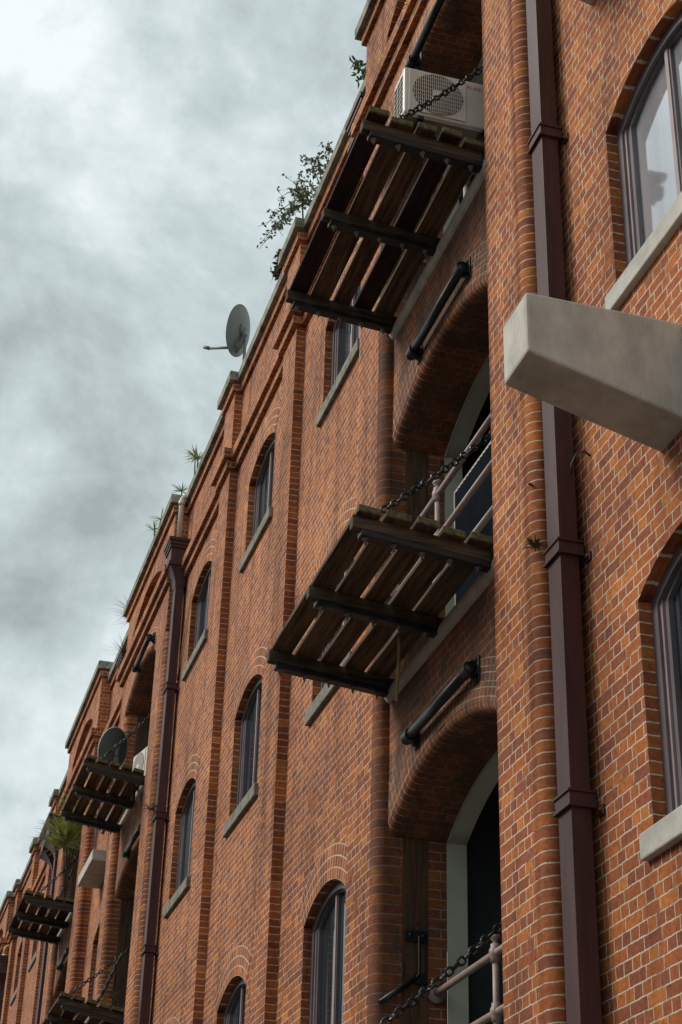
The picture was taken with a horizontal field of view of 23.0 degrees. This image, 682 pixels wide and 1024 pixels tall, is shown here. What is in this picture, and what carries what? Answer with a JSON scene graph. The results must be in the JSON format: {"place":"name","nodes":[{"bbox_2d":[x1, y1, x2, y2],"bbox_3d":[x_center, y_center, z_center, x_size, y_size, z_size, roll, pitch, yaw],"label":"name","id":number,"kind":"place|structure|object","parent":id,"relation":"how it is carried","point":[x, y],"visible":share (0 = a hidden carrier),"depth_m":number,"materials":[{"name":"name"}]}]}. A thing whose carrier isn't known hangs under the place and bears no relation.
{"place":"outdoors","nodes":[
{"label":"outdoors","id":0,"kind":"place"},
{"bbox_2d":[0,0,447,1023],"label":"sky","id":1,"kind":"structure","parent":0,"point":[146,146],"materials":[{"name":"grey"}]},
{"label":"ground","id":2,"kind":"structure","parent":0,"visible":0},
{"bbox_2d":[0,0,681,1023],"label":"brick warehouse","id":3,"kind":"structure","parent":2,"relation":"on","point":[324,848],"depth_m":15.48,"materials":[{"name":"brick"}]},
{"bbox_2d":[0,955,8,1020],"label":"downpipe","id":4,"kind":"object","parent":3,"relation":"attached to","point":[3,964],"visible":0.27,"depth_m":51.06,"materials":[{"name":"brown metal"}]},
{"bbox_2d":[2,945,9,954],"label":"overflow pipe","id":5,"kind":"object","parent":3,"relation":"attached to","point":[6,948],"visible":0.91,"depth_m":51.66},
{"bbox_2d":[10,958,20,1005],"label":"window","id":6,"kind":"structure","parent":3,"relation":"in","point":[15,993],"depth_m":48.59,"materials":[{"name":"paint"}]},
{"bbox_2d":[27,926,39,971],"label":"window","id":7,"kind":"structure","parent":3,"relation":"in","point":[33,960],"depth_m":45.07,"materials":[{"name":"paint"}]},
{"bbox_2d":[8,855,78,944],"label":"loading platform","id":8,"kind":"structure","parent":3,"relation":"attached to","point":[36,900],"depth_m":37.40,"materials":[{"name":"brown wood"}]},
{"bbox_2d":[31,789,81,898],"bbox_3d":[-6.060,7.366,37.301,1.986,2.510,1.870,9,-30,-13],"label":"spiky plant","id":9,"kind":"object","parent":8,"relation":"on","point":[65,837],"visible":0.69,"depth_m":37.12,"materials":[{"name":"green plant"}]},
{"bbox_2d":[35,812,62,1023],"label":"downpipe","id":10,"kind":"object","parent":3,"relation":"attached to","point":[45,952],"visible":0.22,"depth_m":41.15,"materials":[{"name":"brown metal"}]},
{"bbox_2d":[55,948,68,971],"bbox_3d":[-6.092,9.813,36.791,0.142,0.220,1.605,9,-30,-13],"label":"hoist bar","id":11,"kind":"object","parent":3,"relation":"attached to","point":[59,966],"visible":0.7,"depth_m":36.83,"materials":[{"name":"black metal"}]},
{"bbox_2d":[41,948,129,1023],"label":"loading platform","id":12,"kind":"structure","parent":3,"relation":"attached to","point":[78,1007],"depth_m":27.35,"materials":[{"name":"brown wood"}]},
{"bbox_2d":[96,981,124,1013],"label":"dead twigs","id":13,"kind":"object","parent":12,"relation":"on","point":[113,995],"visible":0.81,"depth_m":27.63,"materials":[{"name":"brown plant"}]},
{"bbox_2d":[84,944,97,1022],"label":"window","id":14,"kind":"structure","parent":3,"relation":"in","point":[86,1020],"depth_m":33.61,"materials":[{"name":"glass"}]},
{"bbox_2d":[77,849,106,888],"bbox_3d":[-4.907,7.165,33.583,0.458,0.220,1.900,9,-30,-13],"label":"stone ledge","id":15,"kind":"object","parent":3,"relation":"attached to","point":[92,874],"visible":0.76,"depth_m":33.40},
{"bbox_2d":[93,785,111,850],"bbox_3d":[-4.713,6.104,33.343,0.310,1.403,0.050,9,-30,-13],"label":"pipe hoop","id":16,"kind":"object","parent":15,"relation":"on","point":[96,832],"visible":0.13,"depth_m":33.13,"materials":[{"name":"paint"}]},
{"bbox_2d":[61,714,149,833],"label":"loading platform","id":17,"kind":"structure","parent":3,"relation":"attached to","point":[100,767],"depth_m":30.29,"materials":[{"name":"brown wood"}]},
{"bbox_2d":[97,727,127,780],"bbox_3d":[-4.430,4.866,31.715,0.721,1.531,0.791,9,-30,-13],"label":"satellite dish","id":18,"kind":"object","parent":17,"relation":"on","point":[111,737],"visible":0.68,"depth_m":31.65,"materials":[{"name":"grey paint"}]},
{"bbox_2d":[132,746,147,800],"bbox_3d":[-3.388,4.690,29.991,0.450,0.880,0.997,16,-32,-24],"label":"air conditioner","id":19,"kind":"object","parent":17,"relation":"on","point":[139,760],"visible":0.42,"depth_m":30.03,"materials":[{"name":"beige metal"}]},
{"bbox_2d":[103,637,126,653],"bbox_3d":[-4.540,2.872,35.112,0.945,0.501,0.883,9,-30,-13],"label":"grass tuft","id":20,"kind":"object","parent":3,"relation":"on","point":[118,646],"visible":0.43,"depth_m":34.90,"materials":[{"name":"green plant"}]},
{"bbox_2d":[112,593,126,628],"bbox_3d":[-4.433,2.026,35.323,1.270,0.770,1.159,-18,-35,30],"label":"grass tuft","id":21,"kind":"object","parent":3,"relation":"on","point":[120,611],"visible":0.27,"depth_m":35.27,"materials":[{"name":"green plant"}]},
{"bbox_2d":[116,648,126,669],"bbox_3d":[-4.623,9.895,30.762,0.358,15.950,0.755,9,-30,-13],"label":"vent grille","id":22,"kind":"object","parent":3,"relation":"attached to","point":[120,657],"visible":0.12,"depth_m":34.48,"materials":[{"name":"grey metal"}]},
{"bbox_2d":[121,824,140,859],"bbox_3d":[-3.664,5.801,29.552,0.142,0.220,1.655,9,-30,-13],"label":"hoist bar","id":23,"kind":"object","parent":3,"relation":"attached to","point":[126,852],"visible":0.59,"depth_m":29.62,"materials":[{"name":"black metal"}]},
{"bbox_2d":[131,631,155,674],"bbox_3d":[-3.684,2.636,31.211,0.167,0.220,1.605,9,-30,-13],"label":"hoist bar","id":24,"kind":"object","parent":3,"relation":"attached to","point":[137,666],"visible":1,"depth_m":31.09,"materials":[{"name":"black metal"}]},
{"bbox_2d":[142,800,156,814],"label":"weed tuft","id":25,"kind":"object","parent":3,"relation":"attached to","point":[150,808],"visible":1,"depth_m":27.57,"materials":[{"name":"green plant"}]},
{"bbox_2d":[146,509,162,545],"bbox_3d":[-3.516,0.270,31.932,0.503,0.546,1.104,9,-30,-13],"label":"spiky plant","id":26,"kind":"object","parent":3,"relation":"on","point":[155,528],"visible":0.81,"depth_m":32.13,"materials":[{"name":"green plant"}]},
{"bbox_2d":[137,536,190,1023],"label":"downpipe","id":27,"kind":"object","parent":3,"relation":"attached to","point":[175,548],"visible":0.92,"depth_m":27.87,"materials":[{"name":"brown metal"}]},
{"bbox_2d":[170,484,187,494],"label":"spiky plant","id":28,"kind":"object","parent":3,"relation":"on","point":[181,490],"visible":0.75,"depth_m":31.25,"materials":[{"name":"green plant"}]},
{"bbox_2d":[163,780,195,918],"bbox_3d":[-2.385,5.113,25.915,0.255,1.930,1.800,9,-30,-13],"label":"window","id":29,"kind":"structure","parent":3,"relation":"in","point":[187,815],"depth_m":26.34,"materials":[{"name":"glass"}]},
{"bbox_2d":[177,494,186,536],"bbox_3d":[-2.831,0.119,30.297,0.262,1.008,0.123,9,-30,-13],"label":"overflow pipe","id":30,"kind":"object","parent":3,"relation":"attached to","point":[181,504],"visible":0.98,"depth_m":30.27,"materials":[{"name":"beige plastic"}]},
{"bbox_2d":[177,592,190,679],"bbox_3d":[-2.699,2.135,28.807,0.023,1.370,0.700,9,-30,-13],"label":"conduit","id":31,"kind":"object","parent":3,"relation":"attached to","point":[184,636],"visible":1,"depth_m":28.80,"materials":[{"name":"brown metal"}]},
{"bbox_2d":[183,444,202,473],"bbox_3d":[-2.679,-0.798,30.967,0.560,1.082,0.930,9,-30,-13],"label":"spiky plant","id":32,"kind":"object","parent":3,"relation":"on","point":[195,456],"visible":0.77,"depth_m":31.11,"materials":[{"name":"green plant"}]},
{"bbox_2d":[182,564,211,680],"bbox_3d":[-2.285,1.709,27.836,0.255,1.690,1.800,9,-30,-13],"label":"window","id":33,"kind":"structure","parent":3,"relation":"in","point":[201,631],"depth_m":28.28,"materials":[{"name":"glass"}]},
{"bbox_2d":[203,304,249,361],"bbox_3d":[-1.995,-2.615,28.668,0.799,2.188,0.667,3,-29,-2],"label":"satellite dish","id":34,"kind":"object","parent":3,"relation":"on","point":[237,329],"visible":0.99,"depth_m":28.81,"materials":[{"name":"grey paint"}]},
{"bbox_2d":[223,978,245,1023],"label":"window","id":35,"kind":"structure","parent":3,"relation":"in","point":[234,1013],"depth_m":21.08,"materials":[{"name":"glass"}]},
{"bbox_2d":[222,676,261,837],"bbox_3d":[-1.208,3.169,22.407,0.255,1.930,1.800,9,-30,-13],"label":"window","id":36,"kind":"structure","parent":3,"relation":"in","point":[247,785],"depth_m":22.78,"materials":[{"name":"glass"}]},
{"bbox_2d":[239,437,274,572],"bbox_3d":[-1.109,-0.236,24.327,0.255,1.690,1.800,9,-30,-13],"label":"window","id":37,"kind":"structure","parent":3,"relation":"in","point":[263,511],"depth_m":24.66,"materials":[{"name":"glass"}]},
{"bbox_2d":[269,249,282,281],"bbox_3d":[-0.920,-3.691,25.184,0.339,0.573,0.314,-6,-30,14],"label":"seedling","id":38,"kind":"object","parent":3,"relation":"on","point":[276,272],"visible":0.52,"depth_m":25.13,"materials":[{"name":"green plant"}]},
{"bbox_2d":[257,141,332,248],"bbox_3d":[-0.766,-4.451,24.631,0.510,1.365,2.968,13,-31,-19],"label":"roof bush","id":39,"kind":"object","parent":3,"relation":"on","point":[292,209],"visible":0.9,"depth_m":24.36,"materials":[{"name":"green plant"}]},
{"bbox_2d":[293,188,307,217],"bbox_3d":[-0.565,-4.338,24.226,0.275,0.726,0.330,-19,-36,33],"label":"pipe","id":40,"kind":"object","parent":3,"relation":"on","point":[302,203],"visible":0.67,"depth_m":24.27,"materials":[{"name":"beige plastic"}]},
{"bbox_2d":[309,881,345,1023],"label":"window","id":41,"kind":"structure","parent":3,"relation":"in","point":[328,929],"depth_m":17.33,"materials":[{"name":"glass"}]},
{"bbox_2d":[304,559,353,725],"bbox_3d":[-0.021,1.206,18.865,0.255,1.930,1.800,9,-30,-13],"label":"window","id":42,"kind":"structure","parent":3,"relation":"in","point":[325,694],"depth_m":18.77,"materials":[{"name":"paint"}]},
{"bbox_2d":[316,283,360,427],"bbox_3d":[0.079,-2.199,20.786,0.255,1.690,1.800,9,-30,-13],"label":"window","id":43,"kind":"structure","parent":3,"relation":"in","point":[345,336],"depth_m":21.01,"materials":[{"name":"glass"}]},
{"bbox_2d":[345,91,365,153],"bbox_3d":[0.098,2.040,16.826,0.308,16.180,0.755,9,-30,-13],"label":"coping","id":44,"kind":"object","parent":3,"relation":"attached to","point":[358,102],"visible":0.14,"depth_m":20.74,"materials":[{"name":"grey concrete"}]},
{"bbox_2d":[349,55,365,87],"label":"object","id":45,"kind":"object","parent":3,"relation":"on","point":[357,66],"visible":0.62,"depth_m":21.76,"materials":[{"name":"green plant"}]},
{"bbox_2d":[267,430,493,698],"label":"loading platform","id":46,"kind":"structure","parent":3,"relation":"attached to","point":[386,535],"depth_m":14.27,"materials":[{"name":"brown wood"}]},
{"bbox_2d":[285,64,484,333],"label":"loading platform","id":47,"kind":"structure","parent":3,"relation":"attached to","point":[394,138],"depth_m":16.31,"materials":[{"name":"brown wood"}]},
{"bbox_2d":[394,67,484,174],"bbox_3d":[1.016,-3.719,16.098,0.997,0.880,0.450,9,-30,-13],"label":"air conditioner","id":48,"kind":"object","parent":47,"relation":"on","point":[460,108],"visible":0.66,"depth_m":15.95,"materials":[{"name":"beige metal"}]},
{"bbox_2d":[395,588,400,700],"bbox_3d":[0.512,1.169,14.893,0.043,1.083,0.088,9,-30,-13],"label":"pipe","id":49,"kind":"object","parent":3,"relation":"attached to","point":[398,663],"visible":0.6,"depth_m":14.75,"materials":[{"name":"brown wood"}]},
{"bbox_2d":[378,929,427,1004],"bbox_3d":[0.535,3.929,14.440,0.470,0.690,0.082,12,-31,-18],"label":"chain hook","id":50,"kind":"object","parent":3,"relation":"attached to","point":[419,977],"visible":1,"depth_m":14.45,"materials":[{"name":"black metal"}]},
{"bbox_2d":[405,0,444,70],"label":"hoist bar","id":51,"kind":"object","parent":3,"relation":"attached to","point":[414,60],"visible":0.91,"depth_m":17.65,"materials":[{"name":"black metal"}]},
{"bbox_2d":[405,257,470,364],"bbox_3d":[0.912,-1.904,16.002,0.142,0.220,1.545,9,-30,-13],"label":"hoist bar","id":52,"kind":"object","parent":3,"relation":"attached to","point":[414,351],"visible":1,"depth_m":15.88,"materials":[{"name":"black metal"}]},
{"bbox_2d":[400,655,480,749],"bbox_3d":[0.811,1.611,14.013,0.142,0.220,1.655,9,-30,-13],"label":"hoist bar","id":53,"kind":"object","parent":3,"relation":"attached to","point":[467,670],"visible":1,"depth_m":13.81,"materials":[{"name":"black metal"}]},
{"bbox_2d":[380,922,501,1023],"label":"chain","id":54,"kind":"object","parent":3,"relation":"attached to","point":[432,985],"depth_m":11.67,"materials":[{"name":"metal"}]},
{"bbox_2d":[391,413,492,636],"bbox_3d":[0.954,0.110,15.040,0.170,1.210,2.910,9,-30,-13],"label":"pipe railing","id":55,"kind":"object","parent":3,"relation":"attached to","point":[440,487],"visible":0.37,"depth_m":14.83,"materials":[{"name":"metal"}]},
{"bbox_2d":[423,175,471,263],"bbox_3d":[1.297,-3.062,16.912,0.170,1.210,2.910,9,-30,-13],"label":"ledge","id":56,"kind":"object","parent":3,"relation":"on","point":[464,191],"visible":0.09,"depth_m":17.48,"materials":[{"name":"paint"}]},
{"bbox_2d":[428,934,503,1023],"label":"pipe railing","id":57,"kind":"object","parent":3,"relation":"attached to","point":[437,995],"visible":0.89,"depth_m":13.24,"materials":[{"name":"metal"}]},
{"bbox_2d":[454,441,493,604],"bbox_3d":[1.409,0.088,14.900,0.038,1.855,2.300,9,-30,-13],"label":"ribbed screen","id":58,"kind":"object","parent":3,"relation":"attached to","point":[474,511],"visible":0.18,"depth_m":15.61,"materials":[{"name":"black plastic"}]},
{"bbox_2d":[521,535,544,551],"bbox_3d":[1.405,0.218,12.200,0.182,0.093,0.195,9,-30,-13],"label":"weed tuft","id":59,"kind":"object","parent":3,"relation":"attached to","point":[535,544],"visible":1,"depth_m":12.18,"materials":[{"name":"green plant"}]},
{"bbox_2d":[526,0,604,1023],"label":"downpipe","id":60,"kind":"object","parent":3,"relation":"attached to","point":[574,800],"visible":1,"depth_m":11.72,"materials":[{"name":"brown metal"}]},
{"bbox_2d":[570,450,589,474],"bbox_3d":[1.731,-0.364,12.129,0.152,0.179,0.042,-6,-30,13],"label":"wire hook","id":61,"kind":"object","parent":3,"relation":"attached to","point":[571,466],"visible":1,"depth_m":12.14,"materials":[{"name":"black metal"}]},
{"bbox_2d":[580,0,593,4],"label":"concrete beam","id":62,"kind":"structure","parent":3,"relation":"attached to","point":[589,2],"depth_m":13.69,"materials":[{"name":"grey concrete"}]},
{"bbox_2d":[503,293,681,451],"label":"concrete beam","id":63,"kind":"structure","parent":3,"relation":"attached to","point":[619,372],"depth_m":10.71,"materials":[{"name":"grey concrete"}]},
{"bbox_2d":[605,11,681,310],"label":"window","id":64,"kind":"structure","parent":3,"relation":"in","point":[649,135],"depth_m":12.27,"materials":[{"name":"paint"}]},
{"bbox_2d":[639,542,681,861],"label":"window","id":65,"kind":"structure","parent":3,"relation":"in","point":[666,604],"depth_m":10.51,"materials":[{"name":"glass"}]}
]}

